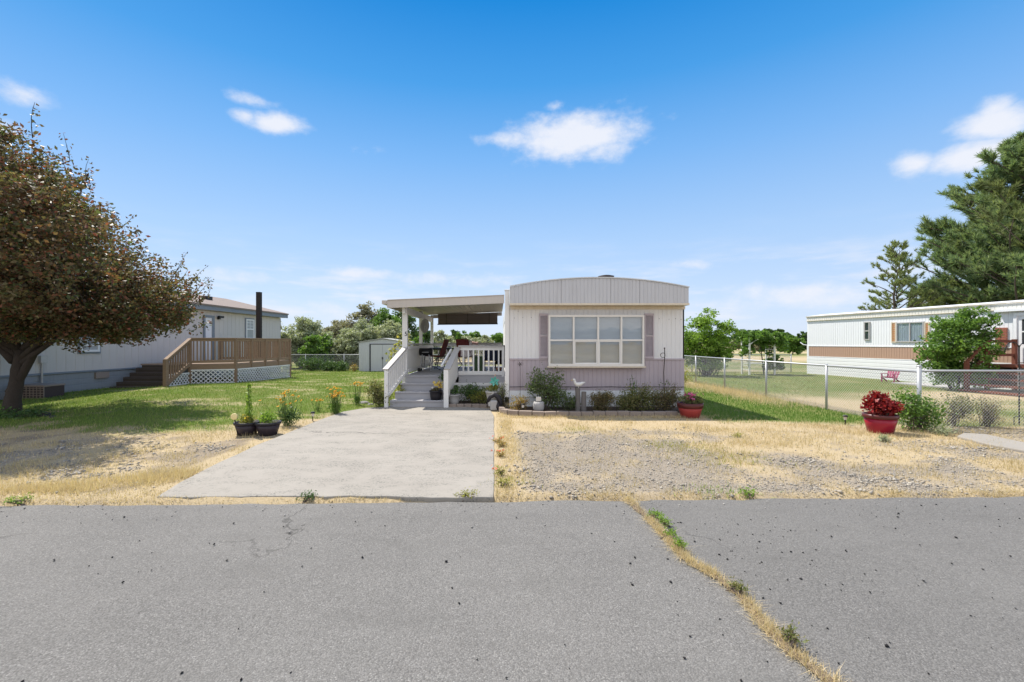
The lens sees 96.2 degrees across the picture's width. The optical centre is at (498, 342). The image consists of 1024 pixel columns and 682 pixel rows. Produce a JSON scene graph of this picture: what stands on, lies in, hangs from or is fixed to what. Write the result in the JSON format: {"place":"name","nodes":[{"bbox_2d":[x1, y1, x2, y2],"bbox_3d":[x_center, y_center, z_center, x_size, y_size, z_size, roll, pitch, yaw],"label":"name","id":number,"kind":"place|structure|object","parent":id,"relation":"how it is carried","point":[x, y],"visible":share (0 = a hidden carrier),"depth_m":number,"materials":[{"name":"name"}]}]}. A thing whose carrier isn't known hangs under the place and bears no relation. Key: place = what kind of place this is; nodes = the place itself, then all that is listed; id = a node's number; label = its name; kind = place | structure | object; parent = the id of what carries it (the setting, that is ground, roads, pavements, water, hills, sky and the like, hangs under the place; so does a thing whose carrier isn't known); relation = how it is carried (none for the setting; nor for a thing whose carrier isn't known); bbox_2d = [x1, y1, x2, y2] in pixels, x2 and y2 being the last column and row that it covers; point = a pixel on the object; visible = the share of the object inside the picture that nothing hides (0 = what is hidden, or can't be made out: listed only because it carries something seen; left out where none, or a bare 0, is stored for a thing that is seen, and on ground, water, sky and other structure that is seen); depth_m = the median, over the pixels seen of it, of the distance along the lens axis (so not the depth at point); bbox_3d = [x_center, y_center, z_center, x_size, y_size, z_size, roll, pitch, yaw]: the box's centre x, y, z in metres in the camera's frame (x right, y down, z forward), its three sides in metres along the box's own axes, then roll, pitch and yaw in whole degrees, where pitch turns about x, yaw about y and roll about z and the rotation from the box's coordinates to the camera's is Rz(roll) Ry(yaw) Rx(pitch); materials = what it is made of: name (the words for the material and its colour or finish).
{"place":"outdoors","nodes":[
{"label":"outdoors","id":0,"kind":"place"},
{"bbox_2d":[157,407,494,502],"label":"driveway","id":1,"kind":"structure","parent":0,"point":[427,454],"depth_m":6.08,"materials":[{"name":"concrete"}]},
{"bbox_2d":[0,369,898,432],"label":"lawn","id":2,"kind":"structure","parent":0,"point":[268,400],"depth_m":11.26,"materials":[{"name":"green plant"}]},
{"bbox_2d":[0,406,54,419],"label":"ground ivy","id":3,"kind":"object","parent":2,"relation":"on","point":[15,415],"visible":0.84,"depth_m":9.57,"materials":[{"name":"green plant"}]},
{"bbox_2d":[22,383,65,398],"bbox_3d":[-13.285,1.385,13.175,1.130,0.390,0.650,0,0,0],"label":"cooling unit","id":4,"kind":"object","parent":2,"relation":"on","point":[38,390],"visible":0.64,"depth_m":12.92,"materials":[{"name":"grey metal"}]},
{"bbox_2d":[0,103,214,411],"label":"crabapple tree","id":5,"kind":"object","parent":2,"relation":"on","point":[57,286],"visible":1,"depth_m":9.03,"materials":[{"name":"brown plant"}]},
{"bbox_2d":[0,293,288,399],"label":"manufactured home","id":6,"kind":"object","parent":2,"relation":"on","point":[108,365],"visible":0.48,"depth_m":17.28,"materials":[{"name":"beige metal"}]},
{"bbox_2d":[78,336,100,353],"bbox_3d":[-13.529,0.070,15.209,0.052,0.580,0.791,0,0,4],"label":"window","id":7,"kind":"structure","parent":6,"relation":"in","point":[96,349],"depth_m":15.23,"materials":[{"name":"glass"}]},
{"bbox_2d":[206,318,211,359],"bbox_3d":[-13.181,-0.185,20.866,0.030,1.911,0.433,0,0,4],"label":"door","id":8,"kind":"structure","parent":6,"relation":"in","point":[208,330],"depth_m":20.93,"materials":[{"name":"silver metal"}]},
{"bbox_2d":[245,318,254,337],"bbox_3d":[-12.964,-0.710,23.977,0.052,1.161,0.797,0,0,4],"label":"window","id":9,"kind":"structure","parent":6,"relation":"in","point":[249,322],"depth_m":23.93,"materials":[{"name":"glass"}]},
{"bbox_2d":[109,338,290,387],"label":"wooden deck","id":10,"kind":"structure","parent":2,"relation":"on","point":[168,372],"depth_m":17.49,"materials":[{"name":"brown wood"}]},
{"bbox_2d":[256,292,261,375],"bbox_3d":[-11.333,-0.302,21.750,0.210,4.204,0.210,0,0,0],"label":"wooden pole","id":11,"kind":"object","parent":2,"relation":"on","point":[258,314],"visible":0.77,"depth_m":21.65,"materials":[{"name":"brown wood"}]},
{"bbox_2d":[297,355,326,370],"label":"fence bush","id":12,"kind":"object","parent":2,"relation":"on","point":[311,367],"visible":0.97,"depth_m":27.49,"materials":[{"name":"green plant"}]},
{"bbox_2d":[319,359,338,370],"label":"fence bush","id":13,"kind":"object","parent":2,"relation":"on","point":[328,366],"visible":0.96,"depth_m":27.49,"materials":[{"name":"green plant"}]},
{"bbox_2d":[326,386,344,413],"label":"flower clump","id":14,"kind":"object","parent":2,"relation":"on","point":[333,404],"visible":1,"depth_m":10.18,"materials":[{"name":"green plant"}]},
{"bbox_2d":[350,381,363,404],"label":"flower clump","id":15,"kind":"object","parent":2,"relation":"on","point":[356,398],"visible":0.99,"depth_m":11.47,"materials":[{"name":"green plant"}]},
{"bbox_2d":[363,378,393,406],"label":"side shrub","id":16,"kind":"object","parent":2,"relation":"on","point":[377,393],"visible":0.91,"depth_m":11.24,"materials":[{"name":"green plant"}]},
{"bbox_2d":[359,338,414,370],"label":"garden shed","id":17,"kind":"structure","parent":2,"relation":"on","point":[373,356],"depth_m":27.28,"materials":[{"name":"grey metal"}]},
{"bbox_2d":[371,345,381,370],"bbox_3d":[-7.221,0.918,27.287,0.686,1.623,0.022,0,0,0],"label":"door","id":18,"kind":"structure","parent":17,"relation":"in","point":[376,350],"depth_m":27.28,"materials":[{"name":"grey metal"}]},
{"bbox_2d":[383,345,393,370],"bbox_3d":[-6.519,0.918,27.287,0.686,1.623,0.022,0,0,0],"label":"door","id":19,"kind":"structure","parent":17,"relation":"in","point":[385,347],"depth_m":27.28,"materials":[{"name":"grey metal"}]},
{"bbox_2d":[291,354,494,369],"bbox_3d":[-6.500,1.268,28.600,13.003,1.144,0.059,0,0,0],"label":"chain link fence","id":20,"kind":"object","parent":2,"relation":"on","point":[344,358],"visible":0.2,"depth_m":28.60,"materials":[{"name":"metal"}]},
{"bbox_2d":[385,333,413,389],"bbox_3d":[-2.834,0.620,13.677,0.570,1.970,3.179,0,0,0],"label":"porch vine","id":21,"kind":"object","parent":2,"relation":"on","point":[398,345],"visible":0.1,"depth_m":12.74,"materials":[{"name":"green plant"}]},
{"bbox_2d":[684,380,906,425],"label":"lawn grass","id":22,"kind":"structure","parent":2,"relation":"on","point":[735,412],"depth_m":10.45,"materials":[{"name":"green plant"}]},
{"bbox_2d":[684,355,921,427],"bbox_3d":[7.800,1.054,16.745,0.083,1.292,16.569,0,0,0],"label":"chain link fence","id":23,"kind":"object","parent":2,"relation":"on","point":[918,376],"visible":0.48,"depth_m":11.53,"materials":[{"name":"metal"}]},
{"bbox_2d":[0,497,1018,532],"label":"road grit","id":24,"kind":"object","parent":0,"point":[517,512],"visible":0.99,"depth_m":4.42,"materials":[{"name":"grey gravel"}]},
{"bbox_2d":[0,496,1023,681],"bbox_3d":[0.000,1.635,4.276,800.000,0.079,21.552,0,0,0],"label":"road","id":25,"kind":"structure","parent":0,"point":[523,592],"depth_m":2.95,"materials":[{"name":"grey asphalt"}]},
{"bbox_2d":[1,501,1020,681],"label":"road pebbles","id":26,"kind":"object","parent":25,"relation":"on","point":[886,645],"visible":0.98,"depth_m":3.27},
{"bbox_2d":[628,499,832,681],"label":"road crack","id":27,"kind":"object","parent":25,"relation":"on","point":[741,599],"visible":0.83,"depth_m":2.62,"materials":[{"name":"plant"}]},
{"bbox_2d":[620,495,850,681],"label":"crack grass","id":28,"kind":"structure","parent":25,"relation":"on","point":[768,623],"depth_m":2.76,"materials":[{"name":"beige plant"}]},
{"bbox_2d":[725,576,749,594],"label":"crack weed","id":29,"kind":"object","parent":25,"relation":"on","point":[736,584],"visible":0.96,"depth_m":2.92,"materials":[{"name":"green plant"}]},
{"bbox_2d":[776,619,809,654],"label":"crack weed","id":30,"kind":"object","parent":25,"relation":"on","point":[789,633],"visible":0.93,"depth_m":2.41,"materials":[{"name":"green plant"}]},
{"bbox_2d":[0,373,1023,505],"bbox_3d":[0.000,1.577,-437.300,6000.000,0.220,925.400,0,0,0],"label":"ground","id":31,"kind":"structure","parent":0,"point":[293,500],"depth_m":6.66,"materials":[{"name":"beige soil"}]},
{"bbox_2d":[2,492,34,505],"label":"weed","id":32,"kind":"object","parent":31,"relation":"on","point":[17,502],"visible":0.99,"depth_m":4.54,"materials":[{"name":"green plant"}]},
{"bbox_2d":[233,380,260,435],"bbox_3d":[-4.346,1.125,7.950,0.427,0.950,0.424,0,0,0],"label":"planter","id":33,"kind":"object","parent":31,"relation":"on","point":[243,425],"visible":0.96,"depth_m":7.89,"materials":[{"name":"black plastic"}]},
{"bbox_2d":[254,410,281,435],"bbox_3d":[-3.985,1.380,7.950,0.427,0.439,0.424,0,0,0],"label":"planter","id":34,"kind":"object","parent":31,"relation":"on","point":[269,425],"visible":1,"depth_m":7.85,"materials":[{"name":"black plastic"}]},
{"bbox_2d":[258,389,303,426],"bbox_3d":[-4.103,1.243,8.723,0.760,0.731,0.433,0,0,-19],"label":"flower clump","id":35,"kind":"object","parent":31,"relation":"on","point":[289,416],"visible":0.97,"depth_m":8.73,"materials":[{"name":"green plant"}]},
{"bbox_2d":[382,295,504,407],"bbox_3d":[-1.410,0.175,14.287,3.220,2.849,6.326,0,0,0],"label":"covered porch","id":36,"kind":"object","parent":31,"relation":"on","point":[404,361],"visible":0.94,"depth_m":12.15,"materials":[{"name":"white paint"}]},
{"bbox_2d":[417,348,432,371],"bbox_3d":[-2.206,0.511,13.900,0.450,0.704,0.310,0,0,0],"label":"barbecue grill","id":37,"kind":"object","parent":36,"relation":"on","point":[425,352],"visible":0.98,"depth_m":13.80,"materials":[{"name":"black metal"}]},
{"bbox_2d":[429,380,442,399],"bbox_3d":[-1.548,1.169,11.420,0.328,0.488,0.330,0,0,35],"label":"step pot","id":38,"kind":"object","parent":36,"relation":"on","point":[435,393],"visible":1,"depth_m":11.34,"materials":[{"name":"black plastic"}]},
{"bbox_2d":[423,339,448,369],"bbox_3d":[-1.993,0.381,14.884,0.717,0.992,0.566,0,0,10],"label":"patio chair","id":39,"kind":"object","parent":36,"relation":"on","point":[443,348],"visible":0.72,"depth_m":14.73,"materials":[{"name":"red fabric"}]},
{"bbox_2d":[456,339,477,370],"bbox_3d":[-0.979,0.381,14.521,0.566,0.992,0.717,0,0,25],"label":"patio chair","id":40,"kind":"object","parent":36,"relation":"on","point":[462,341],"visible":0.52,"depth_m":14.28,"materials":[{"name":"red fabric"}]},
{"bbox_2d":[437,313,497,324],"bbox_3d":[-1.132,-0.888,17.045,2.240,0.447,0.044,0,0,0],"label":"bamboo shade","id":41,"kind":"object","parent":36,"relation":"hanging from","point":[467,318],"visible":0.98,"depth_m":17.04,"materials":[{"name":"wood"}]},
{"bbox_2d":[472,356,482,370],"bbox_3d":[-0.578,0.627,13.310,0.345,0.475,0.360,0,0,0],"label":"storage bin","id":42,"kind":"object","parent":36,"relation":"on","point":[476,363],"visible":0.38,"depth_m":13.16,"materials":[{"name":"green plastic"}]},
{"bbox_2d":[484,350,497,370],"bbox_3d":[-0.201,0.469,13.657,0.431,0.807,0.530,0,0,0],"label":"camp chair","id":43,"kind":"object","parent":36,"relation":"on","point":[491,355],"visible":0.62,"depth_m":13.82,"materials":[{"name":"black fabric"}]},
{"bbox_2d":[459,401,503,406],"bbox_3d":[-0.520,1.580,11.660,1.360,0.100,0.920,0,0,0],"label":"porch bed","id":44,"kind":"object","parent":31,"relation":"on","point":[466,402],"visible":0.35,"depth_m":11.76,"materials":[{"name":"soil"}]},
{"bbox_2d":[449,385,459,404],"bbox_3d":[-1.095,1.300,11.420,0.315,0.541,0.308,0,0,0],"label":"grey bucket","id":45,"kind":"object","parent":44,"relation":"on","point":[454,398],"visible":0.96,"depth_m":11.34,"materials":[{"name":"metal"}]},
{"bbox_2d":[459,381,487,402],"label":"porch shrub","id":46,"kind":"object","parent":44,"relation":"on","point":[467,391],"visible":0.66,"depth_m":11.68,"materials":[{"name":"green plant"}]},
{"bbox_2d":[467,387,486,403],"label":"yellow plant","id":47,"kind":"object","parent":44,"relation":"on","point":[481,397],"visible":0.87,"depth_m":11.52,"materials":[{"name":"green plant"}]},
{"bbox_2d":[485,383,499,405],"bbox_3d":[-0.137,1.238,11.300,0.359,0.624,0.347,0,0,0],"label":"pale urn","id":48,"kind":"object","parent":44,"relation":"on","point":[491,389],"visible":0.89,"depth_m":11.24,"materials":[{"name":"ceramic"}]},
{"bbox_2d":[487,392,502,410],"bbox_3d":[-0.078,1.365,10.742,0.385,0.429,0.197,0,0,0],"label":"garden ornament","id":49,"kind":"object","parent":31,"relation":"on","point":[494,405],"visible":0.94,"depth_m":10.69,"materials":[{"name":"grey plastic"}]},
{"bbox_2d":[0,377,1023,505],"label":"dry tussocks","id":50,"kind":"object","parent":31,"relation":"on","point":[47,484],"visible":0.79,"depth_m":5.49,"materials":[{"name":"beige plant"}]},
{"bbox_2d":[506,406,679,412],"bbox_3d":[2.320,1.577,10.490,4.280,0.105,1.020,0,0,0],"label":"flower bed","id":51,"kind":"object","parent":31,"relation":"on","point":[589,408],"visible":0.17,"depth_m":10.49,"materials":[{"name":"soil"}]},
{"bbox_2d":[507,395,531,408],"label":"dry plant","id":52,"kind":"object","parent":51,"relation":"on","point":[518,406],"visible":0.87,"depth_m":10.49,"materials":[{"name":"green plant"}]},
{"bbox_2d":[525,362,571,409],"bbox_3d":[1.172,0.991,10.554,1.143,1.132,0.841,0,0,0],"label":"rose bush","id":53,"kind":"object","parent":51,"relation":"on","point":[553,392],"visible":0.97,"depth_m":10.48,"materials":[{"name":"green plant"}]},
{"bbox_2d":[559,395,575,409],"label":"plant","id":54,"kind":"object","parent":51,"relation":"on","point":[570,405],"visible":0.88,"depth_m":10.40,"materials":[{"name":"green plant"}]},
{"bbox_2d":[575,387,580,410],"bbox_3d":[1.798,1.304,10.350,0.124,0.592,0.124,0,0,0],"label":"weathered post","id":55,"kind":"object","parent":51,"relation":"on","point":[578,400],"visible":0.79,"depth_m":10.30,"materials":[{"name":"grey wood"}]},
{"bbox_2d":[586,389,616,410],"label":"mound bush","id":56,"kind":"object","parent":51,"relation":"on","point":[603,401],"visible":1,"depth_m":10.33,"materials":[{"name":"green plant"}]},
{"bbox_2d":[610,382,660,410],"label":"leafy bush","id":57,"kind":"object","parent":51,"relation":"on","point":[633,401],"visible":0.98,"depth_m":10.33,"materials":[{"name":"green plant"}]},
{"bbox_2d":[648,383,685,410],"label":"brown bush","id":58,"kind":"object","parent":51,"relation":"on","point":[671,398],"visible":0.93,"depth_m":10.29,"materials":[{"name":"green plant"}]},
{"bbox_2d":[503,275,689,405],"bbox_3d":[2.315,-0.052,18.404,4.330,3.405,15.459,0,0,0],"label":"mobile home","id":59,"kind":"object","parent":31,"relation":"on","point":[607,332],"visible":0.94,"depth_m":10.97,"materials":[{"name":"white metal"}]},
{"bbox_2d":[547,315,645,367],"bbox_3d":[2.329,-0.036,10.927,2.332,1.252,0.185,0,0,0],"label":"window","id":60,"kind":"structure","parent":59,"relation":"in","point":[574,341],"depth_m":10.96,"materials":[{"name":"white glass"}]},
{"bbox_2d":[677,392,703,417],"bbox_3d":[4.090,1.315,9.750,0.551,0.570,0.526,0,0,0],"label":"petunia pot","id":61,"kind":"object","parent":31,"relation":"on","point":[691,406],"visible":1,"depth_m":9.61,"materials":[{"name":"ceramic"}]},
{"bbox_2d":[860,390,904,434],"bbox_3d":[6.798,1.212,8.136,0.674,0.755,0.529,0,0,0],"label":"coleus pot","id":62,"kind":"object","parent":31,"relation":"on","point":[882,416],"visible":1,"depth_m":8.02,"materials":[{"name":"ceramic"}]},
{"bbox_2d":[886,387,956,431],"bbox_3d":[7.628,1.216,8.353,1.160,0.824,0.693,0,0,0],"label":"corner shrub","id":63,"kind":"object","parent":31,"relation":"on","point":[914,411],"visible":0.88,"depth_m":8.29,"materials":[{"name":"green plant"}]},
{"bbox_2d":[926,421,957,435],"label":"grey tuft","id":64,"kind":"object","parent":31,"relation":"on","point":[942,432],"visible":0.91,"depth_m":7.87,"materials":[{"name":"green plant"}]},
{"bbox_2d":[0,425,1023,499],"bbox_3d":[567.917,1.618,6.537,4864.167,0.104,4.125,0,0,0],"label":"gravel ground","id":65,"kind":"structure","parent":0,"point":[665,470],"depth_m":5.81,"materials":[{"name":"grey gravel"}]},
{"bbox_2d":[639,438,741,456],"bbox_3d":[2.909,1.554,6.996,1.935,0.075,1.398,0,0,-27],"label":"weed patch","id":66,"kind":"object","parent":65,"relation":"on","point":[688,446],"visible":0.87,"depth_m":6.97,"materials":[{"name":"yellow plant"}]},
{"bbox_2d":[656,442,818,475],"bbox_3d":[3.197,1.554,6.324,2.030,0.076,1.492,0,0,26],"label":"weed patch","id":67,"kind":"object","parent":65,"relation":"on","point":[730,456],"visible":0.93,"depth_m":6.25,"materials":[{"name":"yellow plant"}]},
{"bbox_2d":[922,370,1023,427],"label":"chain link fence","id":68,"kind":"object","parent":65,"relation":"on","point":[973,371],"visible":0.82,"depth_m":8.50,"materials":[{"name":"metal"}]},
{"bbox_2d":[957,433,1023,452],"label":"concrete path","id":69,"kind":"structure","parent":65,"relation":"on","point":[1017,446],"depth_m":7.18,"materials":[{"name":"grey concrete"}]},
{"bbox_2d":[0,0,1023,341],"label":"sky","id":70,"kind":"structure","parent":0,"point":[323,159],"materials":[{"name":"blue"}]},
{"bbox_2d":[281,349,806,371],"bbox_3d":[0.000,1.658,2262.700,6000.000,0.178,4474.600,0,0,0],"label":"field","id":71,"kind":"structure","parent":0,"point":[800,358],"depth_m":36.95,"materials":[{"name":"plant"}]},
{"bbox_2d":[281,330,298,367],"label":"background tree","id":72,"kind":"object","parent":71,"relation":"on","point":[294,349],"visible":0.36,"depth_m":30.25,"materials":[{"name":"green plant"}]},
{"bbox_2d":[281,315,322,367],"bbox_3d":[-13.390,-0.050,31.458,2.862,3.736,2.717,0,0,43],"label":"background tree","id":73,"kind":"object","parent":71,"relation":"on","point":[307,328],"visible":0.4,"depth_m":31.06,"materials":[{"name":"green plant"}]},
{"bbox_2d":[296,334,335,368],"bbox_3d":[-12.003,0.599,30.204,2.574,2.457,2.351,0,0,0],"label":"background tree","id":74,"kind":"object","parent":71,"relation":"on","point":[314,344],"visible":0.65,"depth_m":29.79,"materials":[{"name":"green plant"}]},
{"bbox_2d":[314,331,341,366],"bbox_3d":[-12.507,0.427,33.044,3.006,2.843,2.973,0,0,31],"label":"background tree","id":75,"kind":"object","parent":71,"relation":"on","point":[330,333],"visible":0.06,"depth_m":32.75,"materials":[{"name":"green plant"}]},
{"bbox_2d":[322,323,343,351],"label":"background tree","id":76,"kind":"object","parent":71,"relation":"on","point":[335,328],"visible":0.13,"depth_m":34.38,"materials":[{"name":"green plant"}]},
{"bbox_2d":[330,327,362,366],"bbox_3d":[-10.136,0.362,31.007,2.339,2.916,2.231,0,0,-24],"label":"background tree","id":77,"kind":"object","parent":71,"relation":"on","point":[339,345],"visible":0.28,"depth_m":30.48,"materials":[{"name":"green plant"}]},
{"bbox_2d":[342,317,379,366],"bbox_3d":[-9.100,0.056,30.609,2.705,3.519,2.706,0,0,0],"label":"background tree","id":78,"kind":"object","parent":71,"relation":"on","point":[365,328],"visible":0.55,"depth_m":29.95,"materials":[{"name":"green plant"}]},
{"bbox_2d":[346,301,380,327],"bbox_3d":[-10.799,-0.863,37.916,2.871,5.376,2.764,0,0,29],"label":"background tree","id":79,"kind":"object","parent":71,"relation":"on","point":[367,313],"visible":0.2,"depth_m":37.72,"materials":[{"name":"green plant"}]},
{"bbox_2d":[370,307,401,332],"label":"background tree","id":80,"kind":"object","parent":71,"relation":"on","point":[382,316],"visible":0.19,"depth_m":36.55,"materials":[{"name":"green plant"}]},
{"bbox_2d":[375,319,411,342],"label":"background tree","id":81,"kind":"object","parent":71,"relation":"on","point":[390,329],"visible":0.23,"depth_m":30.45,"materials":[{"name":"green plant"}]},
{"bbox_2d":[392,310,418,342],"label":"background tree","id":82,"kind":"object","parent":71,"relation":"on","point":[413,329],"visible":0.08,"depth_m":41.67,"materials":[{"name":"green plant"}]},
{"bbox_2d":[434,330,447,358],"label":"background tree","id":83,"kind":"object","parent":71,"relation":"on","point":[438,339],"visible":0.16,"depth_m":49.71,"materials":[{"name":"green plant"}]},
{"bbox_2d":[477,335,494,356],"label":"background tree","id":84,"kind":"object","parent":71,"relation":"on","point":[485,339],"visible":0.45,"depth_m":54.53,"materials":[{"name":"green plant"}]},
{"bbox_2d":[779,335,805,354],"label":"background tree","id":85,"kind":"object","parent":71,"relation":"on","point":[795,344],"visible":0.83,"depth_m":61.38,"materials":[{"name":"green plant"}]},
{"bbox_2d":[905,275,975,307],"bbox_3d":[25.006,-1.067,25.995,5.205,5.559,4.443,0,0,34],"label":"pine tree","id":86,"kind":"object","parent":71,"relation":"on","point":[951,282],"visible":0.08,"depth_m":25.49,"materials":[{"name":"green plant"}]},
{"bbox_2d":[684,371,1023,426],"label":"neighbour lawn","id":87,"kind":"structure","parent":0,"point":[979,395],"depth_m":14.74,"materials":[{"name":"green plant"}]},
{"bbox_2d":[684,307,741,375],"bbox_3d":[10.112,-0.028,22.300,3.361,3.450,2.093,0,0,0],"label":"green bush","id":88,"kind":"object","parent":87,"relation":"on","point":[710,343],"visible":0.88,"depth_m":21.99,"materials":[{"name":"green plant"}]},
{"bbox_2d":[684,354,791,371],"bbox_3d":[11.930,1.153,25.000,8.143,1.094,0.059,0,0,0],"label":"chain link fence","id":89,"kind":"object","parent":87,"relation":"on","point":[790,355],"visible":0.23,"depth_m":25.00,"materials":[{"name":"metal"}]},
{"bbox_2d":[741,338,775,374],"bbox_3d":[13.142,0.675,23.200,1.322,1.850,0.770,0,0,0],"label":"garden arbour","id":90,"kind":"object","parent":87,"relation":"on","point":[773,353],"visible":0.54,"depth_m":22.87,"materials":[{"name":"white paint"}]},
{"bbox_2d":[736,330,789,373],"bbox_3d":[13.377,0.499,23.253,2.630,2.374,1.651,0,0,0],"label":"climbing vine","id":91,"kind":"object","parent":90,"relation":"attached to","point":[763,338],"visible":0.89,"depth_m":22.91,"materials":[{"name":"green plant"}]},
{"bbox_2d":[858,239,945,310],"bbox_3d":[22.323,-2.025,25.236,4.714,7.476,4.635,0,0,0],"label":"pine tree","id":92,"kind":"object","parent":87,"relation":"on","point":[900,282],"visible":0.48,"depth_m":24.98,"materials":[{"name":"green plant"}]},
{"bbox_2d":[800,300,1023,390],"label":"long trailer home","id":93,"kind":"object","parent":87,"relation":"on","point":[883,339],"visible":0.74,"depth_m":19.84,"materials":[{"name":"white metal"}]},
{"bbox_2d":[896,321,924,341],"bbox_3d":[16.842,-0.438,18.770,0.050,0.827,1.095,0,0,-9],"label":"window","id":94,"kind":"structure","parent":93,"relation":"in","point":[905,331],"depth_m":18.77,"materials":[{"name":"glass"}]},
{"bbox_2d":[1017,316,1023,361],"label":"door","id":95,"kind":"structure","parent":93,"relation":"in","point":[1020,319],"depth_m":15.23,"materials":[{"name":"white glass"}]},
{"bbox_2d":[885,131,1023,304],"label":"pine tree","id":96,"kind":"object","parent":87,"relation":"on","point":[986,256],"visible":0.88,"depth_m":23.27,"materials":[{"name":"green plant"}]},
{"bbox_2d":[912,305,1005,390],"bbox_3d":[15.492,0.231,15.483,2.322,2.938,2.212,0,0,-27],"label":"round bush","id":97,"kind":"object","parent":87,"relation":"on","point":[955,348],"visible":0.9,"depth_m":15.19,"materials":[{"name":"green plant"}]},
{"bbox_2d":[927,392,990,425],"bbox_3d":[8.707,1.278,8.765,1.034,0.694,0.608,0,0,0],"label":"pale shrub","id":98,"kind":"object","parent":87,"relation":"on","point":[966,409],"visible":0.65,"depth_m":8.71,"materials":[{"name":"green plant"}]},
{"bbox_2d":[970,394,1006,426],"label":"dry shrub","id":99,"kind":"object","parent":87,"relation":"on","point":[987,414],"visible":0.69,"depth_m":8.67,"materials":[{"name":"beige plant"}]},
{"bbox_2d":[958,339,1023,395],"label":"entry steps","id":100,"kind":"structure","parent":87,"relation":"on","point":[1008,382],"depth_m":15.03,"materials":[{"name":"red wood"}]},
{"bbox_2d":[1004,342,1023,424],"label":"shepherd hook","id":101,"kind":"object","parent":87,"relation":"on","point":[1018,416],"visible":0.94,"depth_m":8.89,"materials":[{"name":"black metal"}]},
{"bbox_2d":[892,382,1023,393],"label":"path","id":102,"kind":"structure","parent":0,"point":[973,388],"depth_m":16.08,"materials":[{"name":"concrete"}]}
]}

